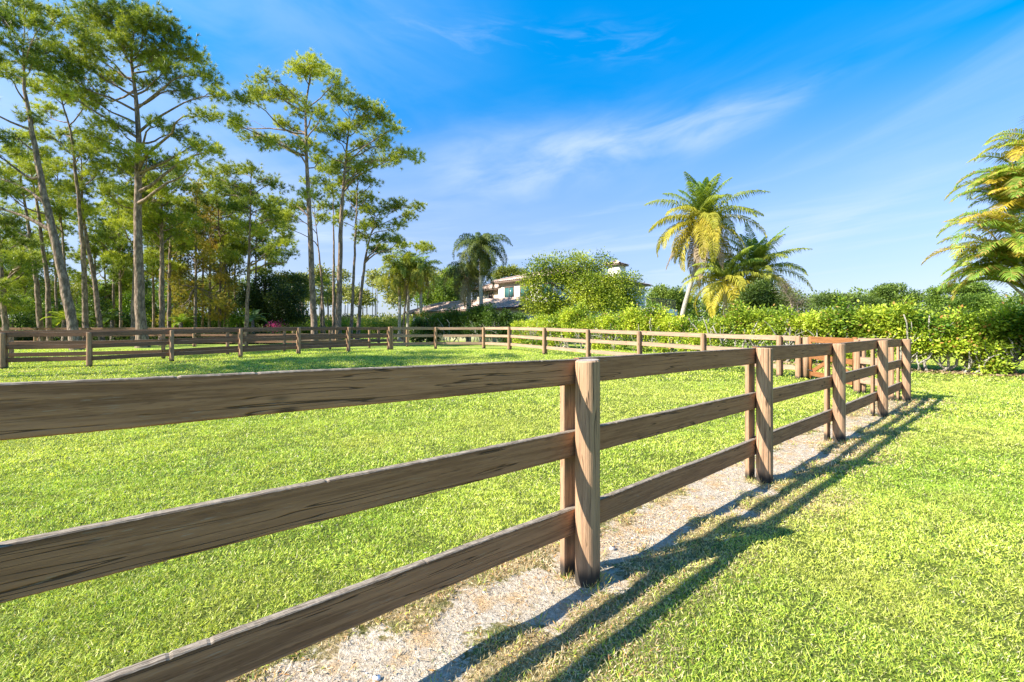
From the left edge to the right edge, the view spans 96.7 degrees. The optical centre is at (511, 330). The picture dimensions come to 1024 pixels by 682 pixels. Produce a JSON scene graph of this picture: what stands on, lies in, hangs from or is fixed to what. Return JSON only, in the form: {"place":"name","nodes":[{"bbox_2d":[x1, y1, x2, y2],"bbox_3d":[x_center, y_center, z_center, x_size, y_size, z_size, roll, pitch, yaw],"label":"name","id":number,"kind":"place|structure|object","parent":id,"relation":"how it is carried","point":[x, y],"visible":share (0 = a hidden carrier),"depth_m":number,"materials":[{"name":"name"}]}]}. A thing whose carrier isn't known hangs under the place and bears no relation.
{"place":"outdoors","nodes":[
{"label":"outdoors","id":0,"kind":"place"},
{"bbox_2d":[0,348,1023,681],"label":"grass","id":1,"kind":"structure","parent":0,"point":[960,390],"depth_m":3.30,"materials":[{"name":"green plant"}]},
{"bbox_2d":[0,337,1023,681],"bbox_3d":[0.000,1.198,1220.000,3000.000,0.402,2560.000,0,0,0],"label":"ground","id":2,"kind":"structure","parent":0,"point":[384,647],"depth_m":2.68,"materials":[{"name":"green plant"}]},
{"bbox_2d":[0,202,41,330],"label":"pine tree","id":3,"kind":"object","parent":2,"relation":"on","point":[18,211],"visible":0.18,"depth_m":43.23,"materials":[{"name":"green plant"}]},
{"bbox_2d":[0,291,45,340],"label":"shrub","id":4,"kind":"object","parent":2,"relation":"on","point":[28,323],"visible":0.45,"depth_m":34.30,"materials":[{"name":"green plant"}]},
{"bbox_2d":[0,204,47,341],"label":"pine tree","id":5,"kind":"object","parent":2,"relation":"on","point":[20,259],"visible":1,"depth_m":26.87,"materials":[{"name":"green plant"}]},
{"bbox_2d":[2,233,52,330],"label":"pine tree","id":6,"kind":"object","parent":2,"relation":"on","point":[24,283],"visible":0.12,"depth_m":41.18,"materials":[{"name":"green plant"}]},
{"bbox_2d":[0,142,59,340],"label":"pine tree","id":7,"kind":"object","parent":2,"relation":"on","point":[21,163],"visible":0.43,"depth_m":29.82,"materials":[{"name":"green plant"}]},
{"bbox_2d":[5,247,57,299],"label":"background tree","id":8,"kind":"object","parent":2,"relation":"on","point":[41,285],"visible":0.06,"depth_m":54.85,"materials":[{"name":"green plant"}]},
{"bbox_2d":[7,293,62,330],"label":"shrub","id":9,"kind":"object","parent":2,"relation":"on","point":[33,311],"visible":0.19,"depth_m":40.03,"materials":[{"name":"green plant"}]},
{"bbox_2d":[0,126,72,340],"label":"pine tree","id":10,"kind":"object","parent":2,"relation":"on","point":[44,151],"visible":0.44,"depth_m":30.96,"materials":[{"name":"green plant"}]},
{"bbox_2d":[0,0,84,350],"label":"pine tree","id":11,"kind":"object","parent":2,"relation":"on","point":[34,13],"visible":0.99,"depth_m":23.10,"materials":[{"name":"green plant"}]},
{"bbox_2d":[19,147,77,326],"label":"pine tree","id":12,"kind":"object","parent":2,"relation":"on","point":[59,211],"visible":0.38,"depth_m":36.51,"materials":[{"name":"green plant"}]},
{"bbox_2d":[26,184,77,327],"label":"pine tree","id":13,"kind":"object","parent":2,"relation":"on","point":[47,238],"visible":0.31,"depth_m":40.91,"materials":[{"name":"green plant"}]},
{"bbox_2d":[33,294,81,327],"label":"shrub","id":14,"kind":"object","parent":2,"relation":"on","point":[60,306],"visible":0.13,"depth_m":43.56,"materials":[{"name":"green plant"}]},
{"bbox_2d":[40,309,81,340],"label":"palm","id":15,"kind":"object","parent":2,"relation":"on","point":[61,316],"visible":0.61,"depth_m":29.89,"materials":[{"name":"green plant"}]},
{"bbox_2d":[17,66,119,340],"bbox_3d":[-28.678,-8.010,29.435,6.845,18.221,3.591,0,0,0],"label":"pine tree","id":16,"kind":"object","parent":2,"relation":"on","point":[43,135],"visible":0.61,"depth_m":28.94,"materials":[{"name":"green plant"}]},
{"bbox_2d":[40,274,102,312],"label":"background tree","id":17,"kind":"object","parent":2,"relation":"on","point":[74,291],"visible":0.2,"depth_m":54.88,"materials":[{"name":"green plant"}]},
{"bbox_2d":[43,137,112,340],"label":"pine tree","id":18,"kind":"object","parent":2,"relation":"on","point":[87,209],"visible":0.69,"depth_m":30.88,"materials":[{"name":"green plant"}]},
{"bbox_2d":[65,206,123,326],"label":"pine tree","id":19,"kind":"object","parent":2,"relation":"on","point":[77,256],"visible":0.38,"depth_m":44.68,"materials":[{"name":"green plant"}]},
{"bbox_2d":[74,294,130,327],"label":"shrub","id":20,"kind":"object","parent":2,"relation":"on","point":[91,307],"visible":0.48,"depth_m":41.69,"materials":[{"name":"green plant"}]},
{"bbox_2d":[73,233,133,327],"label":"pine tree","id":21,"kind":"object","parent":2,"relation":"on","point":[106,289],"visible":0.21,"depth_m":45.95,"materials":[{"name":"green plant"}]},
{"bbox_2d":[77,282,131,317],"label":"background tree","id":22,"kind":"object","parent":2,"relation":"on","point":[126,300],"visible":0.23,"depth_m":49.25,"materials":[{"name":"green plant"}]},
{"bbox_2d":[77,178,133,327],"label":"pine tree","id":23,"kind":"object","parent":2,"relation":"on","point":[122,259],"visible":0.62,"depth_m":37.59,"materials":[{"name":"green plant"}]},
{"bbox_2d":[83,176,128,327],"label":"pine tree","id":24,"kind":"object","parent":2,"relation":"on","point":[105,208],"visible":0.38,"depth_m":41.55,"materials":[{"name":"green plant"}]},
{"bbox_2d":[90,309,130,339],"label":"palm","id":25,"kind":"object","parent":2,"relation":"on","point":[113,316],"visible":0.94,"depth_m":33.91,"materials":[{"name":"green plant"}]},
{"bbox_2d":[7,0,235,347],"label":"pine tree","id":26,"kind":"object","parent":2,"relation":"on","point":[138,21],"visible":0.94,"depth_m":26.19,"materials":[{"name":"green plant"}]},
{"bbox_2d":[88,156,180,339],"bbox_3d":[-24.768,-5.581,29.709,6.805,13.395,4.248,0,0,40],"label":"pine tree","id":27,"kind":"object","parent":2,"relation":"on","point":[124,220],"visible":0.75,"depth_m":29.55,"materials":[{"name":"green plant"}]},
{"bbox_2d":[0,326,279,343],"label":"garden hedge","id":28,"kind":"object","parent":2,"relation":"on","point":[95,338],"visible":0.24,"depth_m":34.11,"materials":[{"name":"green plant"}]},
{"bbox_2d":[105,194,184,327],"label":"pine tree","id":29,"kind":"object","parent":2,"relation":"on","point":[153,271],"visible":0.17,"depth_m":39.91,"materials":[{"name":"green plant"}]},
{"bbox_2d":[123,233,166,327],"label":"pine tree","id":30,"kind":"object","parent":2,"relation":"on","point":[147,286],"visible":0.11,"depth_m":46.31,"materials":[{"name":"green plant"}]},
{"bbox_2d":[126,292,171,327],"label":"shrub","id":31,"kind":"object","parent":2,"relation":"on","point":[148,305],"visible":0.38,"depth_m":43.40,"materials":[{"name":"green plant"}]},
{"bbox_2d":[0,273,309,333],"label":"distant wood","id":32,"kind":"object","parent":2,"relation":"on","point":[243,280],"visible":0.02,"depth_m":77.90,"materials":[{"name":"green plant"}]},
{"bbox_2d":[112,153,204,345],"bbox_3d":[-24.231,-5.668,30.957,6.694,13.547,5.015,0,0,0],"label":"pine tree","id":33,"kind":"object","parent":2,"relation":"on","point":[159,236],"visible":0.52,"depth_m":30.97,"materials":[{"name":"green plant"}]},
{"bbox_2d":[148,268,188,306],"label":"background tree","id":34,"kind":"object","parent":2,"relation":"on","point":[165,293],"visible":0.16,"depth_m":58.56,"materials":[{"name":"green plant"}]},
{"bbox_2d":[127,168,215,327],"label":"pine tree","id":35,"kind":"object","parent":2,"relation":"on","point":[169,264],"visible":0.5,"depth_m":35.89,"materials":[{"name":"green plant"}]},
{"bbox_2d":[149,204,193,327],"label":"pine tree","id":36,"kind":"object","parent":2,"relation":"on","point":[173,258],"visible":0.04,"depth_m":43.16,"materials":[{"name":"green plant"}]},
{"bbox_2d":[150,206,198,327],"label":"cypress tree","id":37,"kind":"object","parent":2,"relation":"on","point":[180,302],"visible":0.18,"depth_m":40.61,"materials":[{"name":"green plant"}]},
{"bbox_2d":[165,313,196,327],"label":"palm","id":38,"kind":"object","parent":2,"relation":"on","point":[181,319],"visible":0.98,"depth_m":35.86,"materials":[{"name":"green plant"}]},
{"bbox_2d":[0,327,370,362],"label":"paddock fence","id":39,"kind":"object","parent":2,"relation":"on","point":[11,354],"visible":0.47,"depth_m":18.18,"materials":[{"name":"brown wood"}]},
{"bbox_2d":[165,300,205,327],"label":"shrub","id":40,"kind":"object","parent":2,"relation":"on","point":[188,324],"visible":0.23,"depth_m":45.59,"materials":[{"name":"green plant"}]},
{"bbox_2d":[154,176,228,326],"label":"cypress tree","id":41,"kind":"object","parent":2,"relation":"on","point":[183,290],"visible":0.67,"depth_m":37.00,"materials":[{"name":"green plant"}]},
{"bbox_2d":[0,327,386,346],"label":"paddock fence","id":42,"kind":"object","parent":2,"relation":"on","point":[193,335],"visible":0.3,"depth_m":28.69,"materials":[{"name":"brown wood"}]},
{"bbox_2d":[0,327,390,368],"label":"paddock fence","id":43,"kind":"object","parent":2,"relation":"on","point":[89,346],"visible":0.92,"depth_m":17.26,"materials":[{"name":"brown wood"}]},
{"bbox_2d":[178,180,223,326],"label":"pine tree","id":44,"kind":"object","parent":2,"relation":"on","point":[202,315],"visible":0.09,"depth_m":44.98,"materials":[{"name":"green plant"}]},
{"bbox_2d":[175,204,242,326],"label":"cypress tree","id":45,"kind":"object","parent":2,"relation":"on","point":[223,280],"visible":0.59,"depth_m":39.84,"materials":[{"name":"green plant"}]},
{"bbox_2d":[192,272,240,306],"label":"background tree","id":46,"kind":"object","parent":2,"relation":"on","point":[212,290],"visible":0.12,"depth_m":61.18,"materials":[{"name":"green plant"}]},
{"bbox_2d":[198,296,239,327],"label":"shrub","id":47,"kind":"object","parent":2,"relation":"on","point":[214,323],"visible":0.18,"depth_m":45.88,"materials":[{"name":"green plant"}]},
{"bbox_2d":[180,176,259,336],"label":"pine tree","id":48,"kind":"object","parent":2,"relation":"on","point":[210,201],"visible":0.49,"depth_m":39.28,"materials":[{"name":"green plant"}]},
{"bbox_2d":[201,199,249,327],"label":"pine tree","id":49,"kind":"object","parent":2,"relation":"on","point":[233,217],"visible":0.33,"depth_m":42.97,"materials":[{"name":"green plant"}]},
{"bbox_2d":[204,246,250,326],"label":"cypress tree","id":50,"kind":"object","parent":2,"relation":"on","point":[239,272],"visible":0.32,"depth_m":43.82,"materials":[{"name":"green plant"}]},
{"bbox_2d":[208,189,264,332],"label":"pine tree","id":51,"kind":"object","parent":2,"relation":"on","point":[235,197],"visible":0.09,"depth_m":46.80,"materials":[{"name":"green plant"}]},
{"bbox_2d":[223,306,260,327],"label":"shrub","id":52,"kind":"object","parent":2,"relation":"on","point":[237,322],"visible":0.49,"depth_m":40.12,"materials":[{"name":"green plant"}]},
{"bbox_2d":[192,159,300,344],"bbox_3d":[-19.366,-5.882,33.109,9.000,13.970,4.896,0,0,0],"label":"pine tree","id":53,"kind":"object","parent":2,"relation":"on","point":[245,187],"visible":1,"depth_m":33.09,"materials":[{"name":"green plant"}]},
{"bbox_2d":[235,310,268,332],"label":"palm","id":54,"kind":"object","parent":2,"relation":"on","point":[253,317],"visible":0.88,"depth_m":35.90,"materials":[{"name":"green plant"}]},
{"bbox_2d":[228,191,294,326],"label":"pine tree","id":55,"kind":"object","parent":2,"relation":"on","point":[259,240],"visible":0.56,"depth_m":43.73,"materials":[{"name":"green plant"}]},
{"bbox_2d":[245,210,292,325],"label":"pine tree","id":56,"kind":"object","parent":2,"relation":"on","point":[269,269],"visible":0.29,"depth_m":49.46,"materials":[{"name":"green plant"}]},
{"bbox_2d":[229,270,310,333],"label":"dark tree","id":57,"kind":"object","parent":2,"relation":"on","point":[280,303],"visible":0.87,"depth_m":41.37,"materials":[{"name":"green plant"}]},
{"bbox_2d":[266,320,289,340],"bbox_3d":[-19.681,0.015,37.881,2.187,2.097,1.590,0,0,-20],"label":"flowering shrub","id":58,"kind":"object","parent":2,"relation":"on","point":[279,324],"visible":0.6,"depth_m":37.82,"materials":[{"name":"pink plant"}]},
{"bbox_2d":[219,48,354,340],"bbox_3d":[-15.792,-8.976,31.348,10.580,20.176,6.069,0,0,0],"label":"pine tree","id":59,"kind":"object","parent":2,"relation":"on","point":[304,70],"visible":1,"depth_m":30.77,"materials":[{"name":"green plant"}]},
{"bbox_2d":[270,268,315,333],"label":"green tree","id":60,"kind":"object","parent":2,"relation":"on","point":[296,278],"visible":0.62,"depth_m":50.27,"materials":[{"name":"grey plant"}]},
{"bbox_2d":[270,175,347,339],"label":"pine tree","id":61,"kind":"object","parent":2,"relation":"on","point":[290,213],"visible":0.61,"depth_m":40.00,"materials":[{"name":"green plant"}]},
{"bbox_2d":[266,315,364,339],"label":"garden hedge","id":62,"kind":"object","parent":2,"relation":"on","point":[329,322],"visible":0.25,"depth_m":49.73,"materials":[{"name":"green plant"}]},
{"bbox_2d":[308,274,331,339],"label":"fan palm","id":63,"kind":"object","parent":2,"relation":"on","point":[326,281],"visible":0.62,"depth_m":47.84,"materials":[{"name":"green plant"}]},
{"bbox_2d":[311,155,355,339],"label":"pine tree","id":64,"kind":"object","parent":2,"relation":"on","point":[328,184],"visible":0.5,"depth_m":37.85,"materials":[{"name":"green plant"}]},
{"bbox_2d":[292,330,408,346],"bbox_3d":[-10.477,0.523,31.785,9.884,1.474,3.134,0,0,22],"label":"paddock fence","id":65,"kind":"object","parent":2,"relation":"on","point":[378,332],"visible":0.33,"depth_m":32.40,"materials":[{"name":"brown wood"}]},
{"bbox_2d":[333,161,385,338],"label":"pine tree","id":66,"kind":"object","parent":2,"relation":"on","point":[366,179],"visible":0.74,"depth_m":35.94,"materials":[{"name":"green plant"}]},
{"bbox_2d":[287,261,444,332],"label":"distant wood","id":67,"kind":"object","parent":2,"relation":"on","point":[367,296],"visible":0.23,"depth_m":84.40,"materials":[{"name":"green plant"}]},
{"bbox_2d":[308,83,426,339],"bbox_3d":[-10.989,-8.637,33.931,8.965,19.518,6.056,0,0,0],"label":"pine tree","id":68,"kind":"object","parent":2,"relation":"on","point":[364,118],"visible":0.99,"depth_m":33.83,"materials":[{"name":"green plant"}]},
{"bbox_2d":[325,196,427,338],"bbox_3d":[-11.101,-5.106,37.208,8.063,12.439,5.683,0,0,0],"label":"pine tree","id":69,"kind":"object","parent":2,"relation":"on","point":[367,207],"visible":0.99,"depth_m":36.94,"materials":[{"name":"green plant"}]},
{"bbox_2d":[356,313,412,339],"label":"garden hedge","id":70,"kind":"object","parent":2,"relation":"on","point":[381,323],"visible":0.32,"depth_m":51.77,"materials":[{"name":"green plant"}]},
{"bbox_2d":[377,259,417,339],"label":"queen palm","id":71,"kind":"object","parent":2,"relation":"on","point":[394,279],"visible":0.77,"depth_m":45.55,"materials":[{"name":"green plant"}]},
{"bbox_2d":[376,240,437,339],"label":"pine tree","id":72,"kind":"object","parent":2,"relation":"on","point":[423,246],"visible":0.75,"depth_m":45.34,"materials":[{"name":"green plant"}]},
{"bbox_2d":[384,251,430,339],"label":"queen palm","id":73,"kind":"object","parent":2,"relation":"on","point":[407,313],"visible":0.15,"depth_m":48.87,"materials":[{"name":"green plant"}]},
{"bbox_2d":[397,256,444,340],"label":"queen palm","id":74,"kind":"object","parent":2,"relation":"on","point":[423,280],"visible":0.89,"depth_m":45.63,"materials":[{"name":"green plant"}]},
{"bbox_2d":[411,307,430,341],"bbox_3d":[-7.347,-0.445,37.939,2.309,3.011,2.318,0,0,0],"label":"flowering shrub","id":75,"kind":"object","parent":2,"relation":"on","point":[420,315],"visible":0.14,"depth_m":37.79,"materials":[{"name":"green plant"}]},
{"bbox_2d":[413,264,466,306],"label":"understory tree","id":76,"kind":"object","parent":2,"relation":"on","point":[437,295],"visible":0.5,"depth_m":60.99,"materials":[{"name":"green plant"}]},
{"bbox_2d":[0,339,910,681],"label":"paddock fence","id":77,"kind":"object","parent":2,"relation":"on","point":[92,551],"visible":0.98,"depth_m":1.77,"materials":[{"name":"brown wood"}]},
{"bbox_2d":[408,301,530,345],"bbox_3d":[-3.039,-0.504,32.626,9.997,3.276,3.310,0,0,21],"label":"hedge","id":78,"kind":"object","parent":2,"relation":"on","point":[482,315],"visible":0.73,"depth_m":32.33,"materials":[{"name":"green plant"}]},
{"bbox_2d":[442,252,496,341],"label":"queen palm","id":79,"kind":"object","parent":2,"relation":"on","point":[470,285],"visible":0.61,"depth_m":34.61,"materials":[{"name":"plant"}]},
{"bbox_2d":[452,232,512,344],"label":"queen palm","id":80,"kind":"object","parent":2,"relation":"on","point":[478,243],"visible":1,"depth_m":32.60,"materials":[{"name":"green plant"}]},
{"bbox_2d":[490,264,530,279],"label":"background tree","id":81,"kind":"object","parent":2,"relation":"on","point":[504,272],"visible":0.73,"depth_m":59.31,"materials":[{"name":"green plant"}]},
{"bbox_2d":[406,260,676,341],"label":"house","id":82,"kind":"structure","parent":2,"relation":"on","point":[506,291],"depth_m":45.32,"materials":[{"name":"white paint"}]},
{"bbox_2d":[504,286,513,296],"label":"window","id":83,"kind":"structure","parent":82,"relation":"in","point":[508,291],"depth_m":45.38,"materials":[{"name":"teal glass"}]},
{"bbox_2d":[231,402,918,681],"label":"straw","id":84,"kind":"object","parent":2,"relation":"on","point":[706,509],"visible":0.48,"depth_m":2.94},
{"bbox_2d":[515,246,654,344],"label":"shade tree","id":85,"kind":"object","parent":2,"relation":"on","point":[595,288],"visible":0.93,"depth_m":32.26,"materials":[{"name":"green plant"}]},
{"bbox_2d":[262,398,915,681],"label":"weeds","id":86,"kind":"object","parent":2,"relation":"on","point":[602,575],"visible":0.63,"depth_m":2.52,"materials":[{"name":"green plant"}]},
{"bbox_2d":[391,327,802,378],"bbox_3d":[2.193,0.697,20.006,18.225,1.823,4.459,0,0,37],"label":"paddock fence","id":87,"kind":"object","parent":2,"relation":"on","point":[779,366],"visible":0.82,"depth_m":18.38,"materials":[{"name":"brown wood"}]},
{"bbox_2d":[645,283,694,314],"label":"background tree","id":88,"kind":"object","parent":2,"relation":"on","point":[662,292],"visible":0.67,"depth_m":54.46,"materials":[{"name":"green plant"}]},
{"bbox_2d":[643,171,770,342],"bbox_3d":[13.049,-4.690,30.790,7.357,11.636,7.270,0,0,-22],"label":"coconut palm","id":89,"kind":"object","parent":2,"relation":"on","point":[704,225],"visible":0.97,"depth_m":30.31,"materials":[{"name":"yellow plant"}]},
{"bbox_2d":[679,245,768,344],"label":"coconut palm","id":90,"kind":"object","parent":2,"relation":"on","point":[737,282],"visible":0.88,"depth_m":29.38,"materials":[{"name":"yellow plant"}]},
{"bbox_2d":[510,290,938,366],"bbox_3d":[6.415,-0.224,22.376,2.667,3.152,21.483,0,0,-39],"label":"hedge","id":91,"kind":"object","parent":2,"relation":"on","point":[849,322],"visible":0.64,"depth_m":18.53,"materials":[{"name":"green plant"}]},
{"bbox_2d":[709,222,812,344],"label":"coconut palm","id":92,"kind":"object","parent":2,"relation":"on","point":[760,250],"visible":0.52,"depth_m":30.97,"materials":[{"name":"green plant"}]},
{"bbox_2d":[730,277,793,315],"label":"tree","id":93,"kind":"object","parent":2,"relation":"on","point":[760,293],"visible":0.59,"depth_m":26.62,"materials":[{"name":"green plant"}]},
{"bbox_2d":[774,272,819,313],"bbox_3d":[16.192,-1.155,26.074,2.583,4.440,2.022,0,0,0],"label":"bare shrub","id":94,"kind":"object","parent":2,"relation":"on","point":[792,301],"visible":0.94,"depth_m":26.00,"materials":[{"name":"grey plant"}]},
{"bbox_2d":[803,335,809,378],"bbox_3d":[8.220,0.770,12.720,0.130,1.283,0.130,0,0,13],"label":"gate post","id":95,"kind":"object","parent":2,"relation":"on","point":[805,362],"visible":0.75,"depth_m":12.66,"materials":[{"name":"brown wood"}]},
{"bbox_2d":[807,336,856,387],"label":"wooden gate","id":96,"kind":"structure","parent":95,"relation":"attached to","point":[811,371],"depth_m":11.76,"materials":[{"name":"brown wood"}]},
{"bbox_2d":[649,285,1023,333],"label":"distant wood","id":97,"kind":"object","parent":2,"relation":"on","point":[703,312],"visible":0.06,"depth_m":73.59,"materials":[{"name":"green plant"}]},
{"bbox_2d":[807,289,885,308],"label":"background tree","id":98,"kind":"object","parent":2,"relation":"on","point":[820,299],"visible":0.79,"depth_m":58.04,"materials":[{"name":"green plant"}]},
{"bbox_2d":[854,338,893,400],"bbox_3d":[7.563,0.890,9.442,0.211,1.472,0.990,0,0,0],"label":"paddock fence","id":99,"kind":"object","parent":2,"relation":"on","point":[861,360],"visible":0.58,"depth_m":9.68,"materials":[{"name":"brown wood"}]},
{"bbox_2d":[868,280,928,309],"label":"background tree","id":100,"kind":"object","parent":2,"relation":"on","point":[883,290],"visible":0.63,"depth_m":61.65,"materials":[{"name":"green plant"}]},
{"bbox_2d":[773,359,1023,377],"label":"leaf litter","id":101,"kind":"object","parent":2,"relation":"on","point":[941,371],"visible":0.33,"depth_m":13.89,"materials":[{"name":"brown plant"}]},
{"bbox_2d":[867,292,1023,374],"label":"hedge","id":102,"kind":"object","parent":2,"relation":"on","point":[984,343],"visible":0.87,"depth_m":13.72,"materials":[{"name":"green plant"}]},
{"bbox_2d":[921,280,1001,315],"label":"background tree","id":103,"kind":"object","parent":2,"relation":"on","point":[975,295],"visible":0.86,"depth_m":58.72,"materials":[{"name":"green plant"}]},
{"bbox_2d":[921,117,1023,300],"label":"areca palm","id":104,"kind":"object","parent":2,"relation":"on","point":[1005,182],"visible":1,"depth_m":11.89,"materials":[{"name":"green plant"}]},
{"bbox_2d":[0,0,1023,323],"label":"sky","id":105,"kind":"structure","parent":0,"point":[545,126],"materials":[{"name":"blue"}]},
{"bbox_2d":[297,427,830,677],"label":"gravel","id":106,"kind":"structure","parent":0,"point":[526,600],"depth_m":2.30,"materials":[{"name":"beige gravel"}]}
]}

